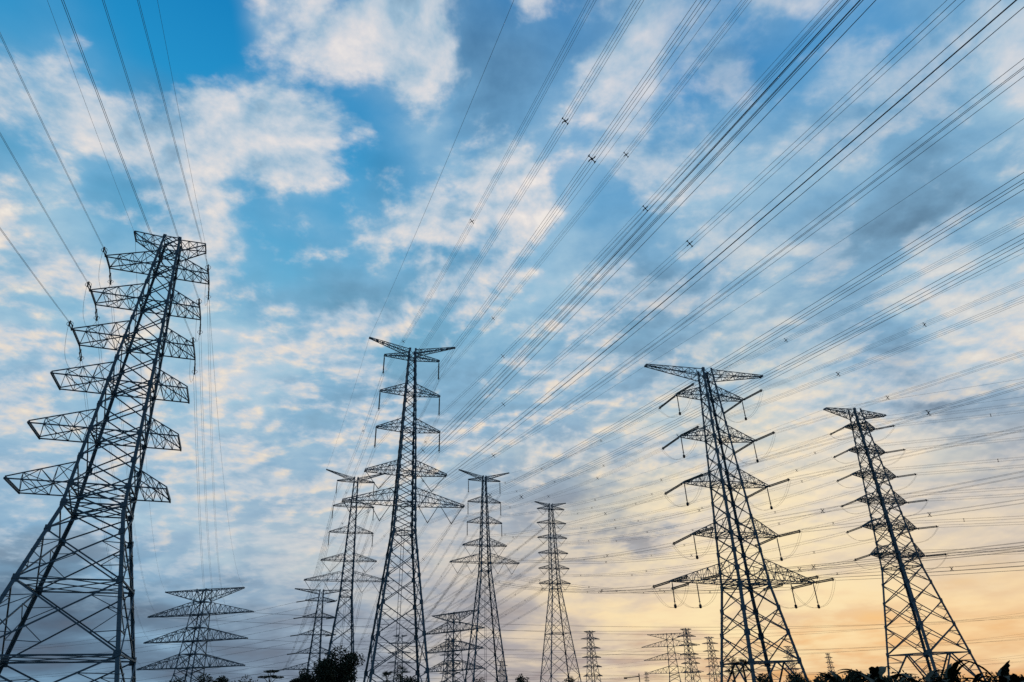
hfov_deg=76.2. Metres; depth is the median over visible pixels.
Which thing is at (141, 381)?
earth wire
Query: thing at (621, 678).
conductor bundle
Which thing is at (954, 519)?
conductor bundle
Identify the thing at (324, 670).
dense tree
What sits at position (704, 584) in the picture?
conductor bundle
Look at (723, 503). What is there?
conductor bundle
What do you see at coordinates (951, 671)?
banana plant
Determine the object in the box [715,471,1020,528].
conductor bundle
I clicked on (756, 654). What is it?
conductor bundle
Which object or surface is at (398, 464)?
transmission tower
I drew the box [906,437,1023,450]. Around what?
conductor bundle
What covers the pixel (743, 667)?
palm tree
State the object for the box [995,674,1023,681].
banana plant
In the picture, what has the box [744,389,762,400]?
insulator string
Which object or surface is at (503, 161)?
conductor bundle
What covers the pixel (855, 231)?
earth wire
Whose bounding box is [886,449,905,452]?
insulator string
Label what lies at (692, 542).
conductor bundle
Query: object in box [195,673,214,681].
shrub
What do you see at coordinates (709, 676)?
conductor bundle
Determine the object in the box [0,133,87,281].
conductor bundle
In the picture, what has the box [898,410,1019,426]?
conductor bundle
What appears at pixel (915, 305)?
earth wire
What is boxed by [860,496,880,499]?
insulator string
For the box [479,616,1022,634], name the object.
conductor bundle
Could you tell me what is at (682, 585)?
insulator string
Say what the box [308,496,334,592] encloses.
conductor bundle
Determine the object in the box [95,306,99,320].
insulator string
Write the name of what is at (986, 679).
hedge bush
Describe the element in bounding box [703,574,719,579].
insulator string
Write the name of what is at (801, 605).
jumper loop
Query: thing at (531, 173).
conductor bundle
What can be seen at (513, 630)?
conductor bundle
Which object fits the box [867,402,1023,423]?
conductor bundle
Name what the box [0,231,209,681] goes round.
transmission tower
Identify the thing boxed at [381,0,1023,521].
conductor bundle
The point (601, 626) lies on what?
conductor bundle
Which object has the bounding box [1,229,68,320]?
conductor bundle
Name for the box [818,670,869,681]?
banana plant
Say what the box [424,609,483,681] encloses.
transmission tower
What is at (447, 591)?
conductor bundle
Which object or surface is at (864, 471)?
insulator string
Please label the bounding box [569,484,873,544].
conductor bundle
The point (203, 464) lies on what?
conductor bundle
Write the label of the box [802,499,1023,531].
conductor bundle
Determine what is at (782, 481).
insulator string
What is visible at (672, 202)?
conductor bundle
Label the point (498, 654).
conductor bundle
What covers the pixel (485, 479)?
transmission tower
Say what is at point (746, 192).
conductor bundle
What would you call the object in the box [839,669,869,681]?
hedge bush
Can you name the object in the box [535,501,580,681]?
transmission tower
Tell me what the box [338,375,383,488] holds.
conductor bundle
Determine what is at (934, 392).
earth wire
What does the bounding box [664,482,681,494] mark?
insulator string
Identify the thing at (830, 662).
transmission tower
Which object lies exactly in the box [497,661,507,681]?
transmission tower
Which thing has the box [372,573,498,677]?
conductor bundle
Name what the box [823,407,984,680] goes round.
transmission tower
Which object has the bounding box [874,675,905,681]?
hedge bush
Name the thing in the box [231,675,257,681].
shrub
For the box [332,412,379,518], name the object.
conductor bundle
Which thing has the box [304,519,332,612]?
conductor bundle
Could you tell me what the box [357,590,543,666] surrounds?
conductor bundle
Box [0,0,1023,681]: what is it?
sky
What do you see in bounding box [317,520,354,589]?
conductor bundle
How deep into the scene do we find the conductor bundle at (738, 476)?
157.60 m
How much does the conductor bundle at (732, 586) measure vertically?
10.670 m
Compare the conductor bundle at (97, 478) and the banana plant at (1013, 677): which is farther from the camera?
the conductor bundle at (97, 478)
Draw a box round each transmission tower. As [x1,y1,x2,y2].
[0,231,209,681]
[136,587,253,681]
[285,588,347,674]
[304,469,388,681]
[342,337,464,681]
[387,635,410,681]
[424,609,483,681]
[440,638,460,681]
[449,469,519,681]
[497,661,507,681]
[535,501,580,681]
[581,630,601,681]
[642,632,703,681]
[644,364,815,681]
[677,628,700,681]
[702,636,719,681]
[783,646,798,680]
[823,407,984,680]
[825,653,835,672]
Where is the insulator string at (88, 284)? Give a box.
[85,281,91,291]
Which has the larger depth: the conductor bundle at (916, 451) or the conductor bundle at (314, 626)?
the conductor bundle at (314, 626)
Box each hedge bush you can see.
[813,671,838,681]
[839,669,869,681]
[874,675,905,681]
[891,670,906,681]
[900,674,922,681]
[922,669,970,681]
[963,671,998,681]
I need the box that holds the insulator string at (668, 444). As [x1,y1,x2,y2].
[662,436,678,449]
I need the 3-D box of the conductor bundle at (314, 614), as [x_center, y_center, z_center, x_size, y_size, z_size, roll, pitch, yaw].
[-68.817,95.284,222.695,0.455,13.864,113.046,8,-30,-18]
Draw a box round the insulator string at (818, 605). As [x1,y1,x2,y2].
[813,584,819,608]
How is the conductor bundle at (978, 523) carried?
hanging from the insulator string at (929, 527)
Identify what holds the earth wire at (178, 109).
attached to the transmission tower at (116, 654)
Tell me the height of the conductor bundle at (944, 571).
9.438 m
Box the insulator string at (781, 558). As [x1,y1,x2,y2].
[776,537,782,560]
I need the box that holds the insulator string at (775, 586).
[763,584,782,590]
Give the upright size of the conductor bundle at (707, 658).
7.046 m
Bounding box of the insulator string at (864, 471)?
[855,469,873,473]
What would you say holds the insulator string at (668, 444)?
attached to the transmission tower at (752, 662)
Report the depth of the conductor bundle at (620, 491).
139.19 m
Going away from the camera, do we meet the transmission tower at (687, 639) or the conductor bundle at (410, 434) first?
the conductor bundle at (410, 434)
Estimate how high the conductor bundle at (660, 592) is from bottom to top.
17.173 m
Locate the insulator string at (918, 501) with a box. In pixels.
[908,499,926,503]
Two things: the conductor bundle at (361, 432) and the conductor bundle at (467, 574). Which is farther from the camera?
the conductor bundle at (467, 574)
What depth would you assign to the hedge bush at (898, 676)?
31.37 m
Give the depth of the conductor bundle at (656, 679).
317.97 m
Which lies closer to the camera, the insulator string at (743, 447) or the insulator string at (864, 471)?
the insulator string at (743, 447)
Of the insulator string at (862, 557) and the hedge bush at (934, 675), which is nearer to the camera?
the hedge bush at (934, 675)
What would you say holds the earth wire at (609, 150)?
attached to the transmission tower at (398, 464)
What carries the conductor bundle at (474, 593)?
hanging from the insulator string
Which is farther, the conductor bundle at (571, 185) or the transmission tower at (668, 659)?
the transmission tower at (668, 659)
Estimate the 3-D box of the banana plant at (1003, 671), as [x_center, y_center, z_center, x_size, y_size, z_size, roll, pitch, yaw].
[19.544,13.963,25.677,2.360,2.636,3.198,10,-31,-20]
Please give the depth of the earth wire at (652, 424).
140.62 m
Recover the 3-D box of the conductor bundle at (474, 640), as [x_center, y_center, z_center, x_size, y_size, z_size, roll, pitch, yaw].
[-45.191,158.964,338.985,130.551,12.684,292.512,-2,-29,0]
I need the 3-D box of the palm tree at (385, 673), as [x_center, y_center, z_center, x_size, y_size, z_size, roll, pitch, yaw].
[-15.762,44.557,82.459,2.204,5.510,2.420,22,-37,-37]
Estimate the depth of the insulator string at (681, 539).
99.23 m
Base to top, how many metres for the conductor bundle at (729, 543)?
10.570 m
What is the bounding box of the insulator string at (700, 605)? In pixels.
[696,582,701,607]
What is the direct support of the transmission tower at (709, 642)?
on the ground
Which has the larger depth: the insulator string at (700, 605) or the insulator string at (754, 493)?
the insulator string at (754, 493)
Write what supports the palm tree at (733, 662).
on the ground
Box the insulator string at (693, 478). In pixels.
[685,473,702,482]
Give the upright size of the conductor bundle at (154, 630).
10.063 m
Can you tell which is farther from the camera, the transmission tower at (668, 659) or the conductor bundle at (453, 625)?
the transmission tower at (668, 659)
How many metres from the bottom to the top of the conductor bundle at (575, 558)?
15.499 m
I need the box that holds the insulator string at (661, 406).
[658,395,674,408]
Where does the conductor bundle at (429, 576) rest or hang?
hanging from the insulator string
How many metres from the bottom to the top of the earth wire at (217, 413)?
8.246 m
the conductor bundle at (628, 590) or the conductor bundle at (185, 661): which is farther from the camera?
the conductor bundle at (185, 661)
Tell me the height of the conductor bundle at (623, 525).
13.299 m
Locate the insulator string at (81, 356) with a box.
[79,346,83,360]
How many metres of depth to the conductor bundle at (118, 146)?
35.19 m
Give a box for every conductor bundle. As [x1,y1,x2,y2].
[0,33,102,246]
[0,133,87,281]
[0,606,309,650]
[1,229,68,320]
[6,603,290,648]
[10,636,288,677]
[16,636,323,678]
[61,0,191,334]
[64,619,289,657]
[80,361,136,659]
[96,323,151,641]
[102,0,198,297]
[110,292,152,608]
[137,0,207,262]
[154,636,1021,654]
[156,658,1014,678]
[160,615,1023,630]
[193,374,216,663]
[199,350,223,638]
[207,304,228,612]
[244,662,1016,675]
[247,612,1012,626]
[252,639,1010,650]
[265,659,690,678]
[283,592,312,669]
[292,591,329,660]
[296,572,330,652]
[302,546,328,628]
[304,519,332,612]
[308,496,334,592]
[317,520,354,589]
[330,449,374,544]
[330,534,372,592]
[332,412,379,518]
[332,489,377,570]
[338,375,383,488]
[341,496,372,591]
[343,520,373,603]
[354,0,875,519]
[355,559,543,649]
[355,573,457,678]
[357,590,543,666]
[359,515,468,649]
[360,574,459,668]
[361,529,542,633]
[362,492,468,638]
[362,576,543,657]
[363,517,538,626]
[363,531,559,633]
[363,545,561,641]
[364,576,562,657]
[365,535,467,658]
[369,590,564,665]
[371,516,557,626]
[372,452,437,545]
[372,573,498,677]
[376,0,710,448]
[376,382,437,490]
[376,540,500,659]
[376,559,496,669]
[377,0,643,411]
[377,0,859,487]
[378,525,495,648]
[379,415,437,514]
[379,574,511,677]
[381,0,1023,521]
[381,543,542,639]
[382,0,595,372]
[382,495,500,636]
[383,574,472,672]
[384,564,557,649]
[391,523,451,586]
[426,172,1023,523]
[431,613,1018,639]
[431,655,1019,679]
[432,59,1023,490]
[433,634,1017,659]
[439,0,750,378]
[439,0,960,451]
[440,0,841,414]
[450,233,1023,524]
[459,573,653,591]
[469,448,660,513]
[470,493,664,536]
[471,409,656,492]
[474,573,672,592]
[476,544,671,562]
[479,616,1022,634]
[479,638,1022,654]
[489,661,1016,676]
[497,573,761,593]
[500,545,751,563]
[502,455,733,516]
[506,414,720,493]
[508,498,740,537]
[512,574,786,592]
[547,534,844,575]
[547,559,854,592]
[549,434,828,514]
[555,457,831,528]
[555,506,839,559]
[557,481,835,543]
[564,534,896,576]
[567,510,882,560]
[568,464,851,529]
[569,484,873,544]
[571,438,856,514]
[572,562,897,593]
[693,216,1023,384]
[696,542,1023,577]
[702,381,1023,475]
[703,295,1023,425]
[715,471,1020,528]
[718,545,1023,576]
[762,281,1023,390]
[774,350,1023,432]
[790,426,1020,480]
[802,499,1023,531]
[829,561,1023,577]
[833,566,1021,579]
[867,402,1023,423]
[871,429,1023,446]
[875,457,1021,471]
[881,486,1023,497]
[887,516,1019,524]
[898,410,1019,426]
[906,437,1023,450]
[906,547,1018,552]
[919,465,1022,474]
[930,493,1023,500]
[939,522,1022,527]
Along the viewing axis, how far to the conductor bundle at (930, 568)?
76.39 m
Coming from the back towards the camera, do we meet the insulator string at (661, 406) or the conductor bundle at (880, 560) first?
the insulator string at (661, 406)
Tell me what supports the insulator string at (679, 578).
attached to the transmission tower at (752, 662)
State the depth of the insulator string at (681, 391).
106.19 m
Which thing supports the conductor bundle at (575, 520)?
hanging from the insulator string
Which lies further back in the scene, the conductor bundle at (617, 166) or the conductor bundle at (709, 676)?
the conductor bundle at (709, 676)
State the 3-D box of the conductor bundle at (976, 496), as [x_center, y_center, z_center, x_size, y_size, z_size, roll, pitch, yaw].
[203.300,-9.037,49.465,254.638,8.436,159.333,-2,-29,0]
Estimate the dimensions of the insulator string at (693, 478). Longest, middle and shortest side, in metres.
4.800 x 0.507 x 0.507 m
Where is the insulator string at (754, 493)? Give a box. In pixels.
[747,488,765,498]
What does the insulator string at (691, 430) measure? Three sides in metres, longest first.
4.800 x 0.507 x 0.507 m
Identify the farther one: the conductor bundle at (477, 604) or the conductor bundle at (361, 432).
the conductor bundle at (477, 604)
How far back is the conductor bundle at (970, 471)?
119.14 m
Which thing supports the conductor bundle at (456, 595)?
hanging from the insulator string
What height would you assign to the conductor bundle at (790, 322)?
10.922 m
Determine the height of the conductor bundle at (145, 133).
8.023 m
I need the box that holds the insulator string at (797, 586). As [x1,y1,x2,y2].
[792,584,811,589]
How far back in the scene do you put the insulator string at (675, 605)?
91.82 m
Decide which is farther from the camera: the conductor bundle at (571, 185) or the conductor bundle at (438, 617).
the conductor bundle at (438, 617)
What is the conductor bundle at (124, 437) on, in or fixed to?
hanging from the insulator string at (110, 281)
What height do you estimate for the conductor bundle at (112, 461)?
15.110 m
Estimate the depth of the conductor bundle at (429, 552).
125.08 m
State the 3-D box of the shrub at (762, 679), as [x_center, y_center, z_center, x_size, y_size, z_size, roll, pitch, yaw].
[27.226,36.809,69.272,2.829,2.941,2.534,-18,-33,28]
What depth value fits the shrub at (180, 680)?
81.01 m
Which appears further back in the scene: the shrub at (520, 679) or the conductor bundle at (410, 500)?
the conductor bundle at (410, 500)
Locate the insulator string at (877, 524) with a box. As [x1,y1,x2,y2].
[866,523,886,526]
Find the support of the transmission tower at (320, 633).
on the ground
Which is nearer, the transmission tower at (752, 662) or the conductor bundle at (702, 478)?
the transmission tower at (752, 662)
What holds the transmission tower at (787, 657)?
on the ground
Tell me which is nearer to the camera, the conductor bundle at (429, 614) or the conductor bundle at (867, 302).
the conductor bundle at (867, 302)
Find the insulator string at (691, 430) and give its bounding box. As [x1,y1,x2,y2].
[682,426,698,435]
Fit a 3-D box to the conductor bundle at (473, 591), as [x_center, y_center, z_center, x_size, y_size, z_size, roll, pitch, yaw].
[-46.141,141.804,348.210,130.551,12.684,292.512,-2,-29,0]
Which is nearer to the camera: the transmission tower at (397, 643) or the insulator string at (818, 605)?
the insulator string at (818, 605)
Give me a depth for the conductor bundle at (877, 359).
71.30 m
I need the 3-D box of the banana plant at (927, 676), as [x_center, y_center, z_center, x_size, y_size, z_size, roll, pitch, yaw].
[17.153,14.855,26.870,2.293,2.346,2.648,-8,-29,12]
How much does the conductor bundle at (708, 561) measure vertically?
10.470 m
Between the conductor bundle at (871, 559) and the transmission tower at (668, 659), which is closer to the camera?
the conductor bundle at (871, 559)
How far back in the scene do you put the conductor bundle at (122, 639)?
319.13 m
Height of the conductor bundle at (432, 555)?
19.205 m
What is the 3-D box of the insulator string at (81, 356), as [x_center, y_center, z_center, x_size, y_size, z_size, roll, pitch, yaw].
[-41.179,1.159,62.278,0.512,0.540,2.100,9,-50,-19]
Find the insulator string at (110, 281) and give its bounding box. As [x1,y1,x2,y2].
[108,269,113,284]
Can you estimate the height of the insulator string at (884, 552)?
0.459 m
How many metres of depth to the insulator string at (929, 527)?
119.75 m
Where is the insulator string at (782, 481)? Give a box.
[769,478,789,486]
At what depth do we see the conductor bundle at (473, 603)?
291.76 m
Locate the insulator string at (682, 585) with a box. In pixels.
[671,583,688,588]
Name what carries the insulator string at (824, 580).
attached to the transmission tower at (752, 662)
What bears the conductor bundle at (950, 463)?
hanging from the insulator string at (864, 471)
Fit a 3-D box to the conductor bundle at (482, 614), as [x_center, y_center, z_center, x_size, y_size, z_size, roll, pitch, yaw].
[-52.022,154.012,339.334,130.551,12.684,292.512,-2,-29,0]
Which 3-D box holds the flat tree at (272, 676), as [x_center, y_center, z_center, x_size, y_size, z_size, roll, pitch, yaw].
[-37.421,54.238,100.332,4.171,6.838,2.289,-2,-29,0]
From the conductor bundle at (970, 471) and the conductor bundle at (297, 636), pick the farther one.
the conductor bundle at (297, 636)
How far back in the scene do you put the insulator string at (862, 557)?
116.66 m
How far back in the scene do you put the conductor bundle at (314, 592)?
210.68 m
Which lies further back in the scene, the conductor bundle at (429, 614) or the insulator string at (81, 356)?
the conductor bundle at (429, 614)
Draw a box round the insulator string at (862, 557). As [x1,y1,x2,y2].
[855,554,869,559]
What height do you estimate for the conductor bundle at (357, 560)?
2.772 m
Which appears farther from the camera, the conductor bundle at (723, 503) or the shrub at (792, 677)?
the conductor bundle at (723, 503)
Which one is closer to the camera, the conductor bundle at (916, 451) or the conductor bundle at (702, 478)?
the conductor bundle at (916, 451)
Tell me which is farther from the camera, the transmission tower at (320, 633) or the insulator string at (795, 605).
the transmission tower at (320, 633)
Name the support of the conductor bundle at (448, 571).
hanging from the insulator string
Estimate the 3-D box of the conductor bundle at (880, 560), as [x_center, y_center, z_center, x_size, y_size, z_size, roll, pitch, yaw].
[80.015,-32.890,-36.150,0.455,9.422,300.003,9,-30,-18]
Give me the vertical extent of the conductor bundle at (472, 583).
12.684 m
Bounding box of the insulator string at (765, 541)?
[755,536,775,546]
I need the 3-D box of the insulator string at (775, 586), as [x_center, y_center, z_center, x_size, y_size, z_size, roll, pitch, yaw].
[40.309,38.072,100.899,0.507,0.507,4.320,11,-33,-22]
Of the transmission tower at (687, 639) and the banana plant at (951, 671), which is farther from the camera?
the transmission tower at (687, 639)
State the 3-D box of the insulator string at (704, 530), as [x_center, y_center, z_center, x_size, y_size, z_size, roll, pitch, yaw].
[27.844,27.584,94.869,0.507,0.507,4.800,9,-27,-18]
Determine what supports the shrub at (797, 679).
on the ground
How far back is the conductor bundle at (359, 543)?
215.31 m
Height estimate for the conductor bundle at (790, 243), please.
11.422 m
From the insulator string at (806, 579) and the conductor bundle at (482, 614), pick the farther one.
the conductor bundle at (482, 614)
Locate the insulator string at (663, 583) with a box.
[653,580,669,587]
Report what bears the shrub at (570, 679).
on the ground
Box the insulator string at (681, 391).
[677,383,693,394]
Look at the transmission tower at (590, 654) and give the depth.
495.14 m
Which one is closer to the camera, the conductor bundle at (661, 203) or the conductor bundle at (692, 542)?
the conductor bundle at (661, 203)
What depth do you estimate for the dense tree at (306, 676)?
106.86 m
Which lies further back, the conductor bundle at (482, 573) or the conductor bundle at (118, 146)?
the conductor bundle at (482, 573)
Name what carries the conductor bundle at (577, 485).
hanging from the insulator string
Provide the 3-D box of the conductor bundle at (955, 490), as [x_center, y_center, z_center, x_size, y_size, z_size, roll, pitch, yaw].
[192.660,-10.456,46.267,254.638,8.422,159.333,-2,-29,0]
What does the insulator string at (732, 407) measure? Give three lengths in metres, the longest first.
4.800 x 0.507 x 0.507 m
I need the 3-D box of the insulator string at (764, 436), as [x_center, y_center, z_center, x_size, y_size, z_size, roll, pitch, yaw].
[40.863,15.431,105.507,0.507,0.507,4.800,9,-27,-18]
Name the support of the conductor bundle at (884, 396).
hanging from the insulator string at (764, 436)
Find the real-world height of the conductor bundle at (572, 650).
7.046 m
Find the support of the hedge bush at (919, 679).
on the ground
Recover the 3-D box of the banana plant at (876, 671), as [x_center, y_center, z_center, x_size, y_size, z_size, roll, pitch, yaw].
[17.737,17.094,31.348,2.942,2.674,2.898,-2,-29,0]
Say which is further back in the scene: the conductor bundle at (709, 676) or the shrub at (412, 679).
the conductor bundle at (709, 676)
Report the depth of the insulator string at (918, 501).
121.99 m
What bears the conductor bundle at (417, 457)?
hanging from the insulator string
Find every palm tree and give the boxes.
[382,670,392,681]
[393,663,407,680]
[724,657,742,681]
[736,658,750,681]
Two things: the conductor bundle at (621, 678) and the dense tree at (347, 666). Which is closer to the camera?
the dense tree at (347, 666)
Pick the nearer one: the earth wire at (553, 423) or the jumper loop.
the jumper loop
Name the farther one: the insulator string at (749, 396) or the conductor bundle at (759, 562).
the conductor bundle at (759, 562)
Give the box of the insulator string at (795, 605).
[790,583,797,608]
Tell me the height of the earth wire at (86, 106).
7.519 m
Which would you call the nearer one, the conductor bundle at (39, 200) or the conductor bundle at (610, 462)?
the conductor bundle at (39, 200)
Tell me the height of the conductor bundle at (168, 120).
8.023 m
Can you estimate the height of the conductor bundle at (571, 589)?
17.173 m
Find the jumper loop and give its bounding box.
[766,578,819,607]
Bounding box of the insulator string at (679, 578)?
[673,575,687,581]
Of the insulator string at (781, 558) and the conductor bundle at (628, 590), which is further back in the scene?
the conductor bundle at (628, 590)
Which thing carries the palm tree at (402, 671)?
on the ground
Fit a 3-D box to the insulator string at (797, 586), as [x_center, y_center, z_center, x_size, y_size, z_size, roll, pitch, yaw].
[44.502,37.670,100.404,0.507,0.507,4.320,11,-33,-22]
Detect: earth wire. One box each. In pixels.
[47,0,132,227]
[135,241,160,578]
[157,0,204,240]
[206,259,242,585]
[370,0,513,335]
[456,0,720,346]
[475,377,627,463]
[520,377,760,470]
[572,427,849,502]
[647,119,1022,364]
[769,255,1018,373]
[828,379,1018,408]
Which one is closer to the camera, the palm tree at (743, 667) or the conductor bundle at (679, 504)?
the palm tree at (743, 667)
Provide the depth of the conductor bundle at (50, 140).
47.70 m
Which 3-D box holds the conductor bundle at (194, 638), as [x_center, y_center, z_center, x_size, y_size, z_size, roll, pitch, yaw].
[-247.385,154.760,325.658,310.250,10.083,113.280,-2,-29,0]
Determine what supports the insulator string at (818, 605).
attached to the transmission tower at (752, 662)
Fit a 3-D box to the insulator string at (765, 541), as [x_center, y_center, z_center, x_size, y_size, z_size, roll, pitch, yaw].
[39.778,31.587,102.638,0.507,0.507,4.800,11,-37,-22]
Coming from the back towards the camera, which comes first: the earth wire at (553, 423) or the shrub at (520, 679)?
the earth wire at (553, 423)
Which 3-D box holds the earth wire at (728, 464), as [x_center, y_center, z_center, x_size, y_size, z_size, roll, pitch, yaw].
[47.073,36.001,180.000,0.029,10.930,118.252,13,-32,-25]
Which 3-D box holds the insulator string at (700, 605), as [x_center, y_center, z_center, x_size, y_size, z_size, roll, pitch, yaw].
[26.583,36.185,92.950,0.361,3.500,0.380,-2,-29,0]
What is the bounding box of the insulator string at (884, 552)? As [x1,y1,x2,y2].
[874,551,895,554]
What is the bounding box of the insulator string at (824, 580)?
[815,578,833,582]
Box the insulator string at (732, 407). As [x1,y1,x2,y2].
[724,402,740,413]
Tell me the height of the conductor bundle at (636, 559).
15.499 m
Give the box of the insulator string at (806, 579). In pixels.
[799,575,818,581]
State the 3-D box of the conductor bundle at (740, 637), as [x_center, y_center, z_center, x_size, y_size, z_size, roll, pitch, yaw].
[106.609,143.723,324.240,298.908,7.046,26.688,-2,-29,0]
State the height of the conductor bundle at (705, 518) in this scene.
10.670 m
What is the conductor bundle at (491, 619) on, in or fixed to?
hanging from the insulator string
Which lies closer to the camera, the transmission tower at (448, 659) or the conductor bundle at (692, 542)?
the conductor bundle at (692, 542)
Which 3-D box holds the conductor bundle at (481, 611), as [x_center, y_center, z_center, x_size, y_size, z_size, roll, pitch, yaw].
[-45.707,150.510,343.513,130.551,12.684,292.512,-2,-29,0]
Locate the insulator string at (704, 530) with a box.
[694,527,712,534]
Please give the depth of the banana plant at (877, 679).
28.27 m
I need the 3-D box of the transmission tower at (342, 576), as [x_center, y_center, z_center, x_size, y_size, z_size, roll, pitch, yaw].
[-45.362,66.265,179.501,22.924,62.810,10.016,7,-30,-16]
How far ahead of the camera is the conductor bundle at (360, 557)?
205.16 m
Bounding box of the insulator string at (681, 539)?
[672,534,690,544]
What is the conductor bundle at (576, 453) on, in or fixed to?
hanging from the insulator string
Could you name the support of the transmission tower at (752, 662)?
on the ground
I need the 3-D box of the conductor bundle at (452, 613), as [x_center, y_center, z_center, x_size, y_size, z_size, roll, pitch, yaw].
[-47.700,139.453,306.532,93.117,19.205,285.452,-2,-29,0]
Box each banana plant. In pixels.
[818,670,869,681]
[838,666,916,681]
[862,675,887,681]
[894,669,950,681]
[918,660,970,681]
[932,672,990,681]
[958,660,1023,681]
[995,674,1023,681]
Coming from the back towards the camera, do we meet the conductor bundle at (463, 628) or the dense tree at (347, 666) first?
the conductor bundle at (463, 628)
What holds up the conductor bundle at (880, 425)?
hanging from the insulator string at (693, 478)
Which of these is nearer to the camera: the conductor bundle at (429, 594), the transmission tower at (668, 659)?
the conductor bundle at (429, 594)
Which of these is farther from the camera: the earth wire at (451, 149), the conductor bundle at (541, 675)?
the conductor bundle at (541, 675)
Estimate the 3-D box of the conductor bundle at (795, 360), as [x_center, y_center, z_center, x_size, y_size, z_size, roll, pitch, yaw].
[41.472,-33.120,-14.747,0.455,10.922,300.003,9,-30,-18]
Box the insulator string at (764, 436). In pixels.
[755,431,774,440]
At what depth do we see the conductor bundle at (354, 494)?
132.21 m
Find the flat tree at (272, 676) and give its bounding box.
[257,670,283,681]
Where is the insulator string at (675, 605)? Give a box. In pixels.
[672,583,676,607]
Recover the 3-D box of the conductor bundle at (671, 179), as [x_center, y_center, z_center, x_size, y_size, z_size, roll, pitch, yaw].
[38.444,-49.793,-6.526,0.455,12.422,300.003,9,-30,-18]
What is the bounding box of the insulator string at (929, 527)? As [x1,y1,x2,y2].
[918,525,938,529]
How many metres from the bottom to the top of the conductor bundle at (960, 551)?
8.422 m
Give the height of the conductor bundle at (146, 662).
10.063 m
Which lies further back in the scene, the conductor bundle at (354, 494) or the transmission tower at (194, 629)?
the transmission tower at (194, 629)
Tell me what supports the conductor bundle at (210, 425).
hanging from the insulator string
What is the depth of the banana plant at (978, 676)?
26.21 m
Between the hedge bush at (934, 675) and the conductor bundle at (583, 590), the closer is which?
the hedge bush at (934, 675)
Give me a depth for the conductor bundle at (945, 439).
116.90 m
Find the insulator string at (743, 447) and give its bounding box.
[735,441,752,453]
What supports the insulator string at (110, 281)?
attached to the transmission tower at (116, 654)
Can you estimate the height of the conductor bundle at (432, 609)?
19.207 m
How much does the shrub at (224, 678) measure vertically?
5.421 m
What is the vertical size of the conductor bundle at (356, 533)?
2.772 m
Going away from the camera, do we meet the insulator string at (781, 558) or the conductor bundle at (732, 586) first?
the insulator string at (781, 558)
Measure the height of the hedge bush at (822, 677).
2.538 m
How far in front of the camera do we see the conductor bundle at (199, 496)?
84.95 m
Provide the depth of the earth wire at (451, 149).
70.23 m
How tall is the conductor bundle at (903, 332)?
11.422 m
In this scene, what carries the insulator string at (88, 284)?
attached to the transmission tower at (116, 654)
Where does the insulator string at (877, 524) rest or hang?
attached to the transmission tower at (919, 627)
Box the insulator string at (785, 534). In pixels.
[779,530,800,536]
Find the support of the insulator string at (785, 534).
attached to the transmission tower at (752, 662)
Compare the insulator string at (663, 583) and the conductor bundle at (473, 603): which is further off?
the conductor bundle at (473, 603)
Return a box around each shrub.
[166,677,186,681]
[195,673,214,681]
[213,675,228,681]
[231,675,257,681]
[395,675,418,681]
[515,674,529,681]
[564,676,574,681]
[755,673,772,681]
[783,672,805,681]
[792,677,811,681]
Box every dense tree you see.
[289,668,311,681]
[310,658,337,681]
[324,645,364,681]

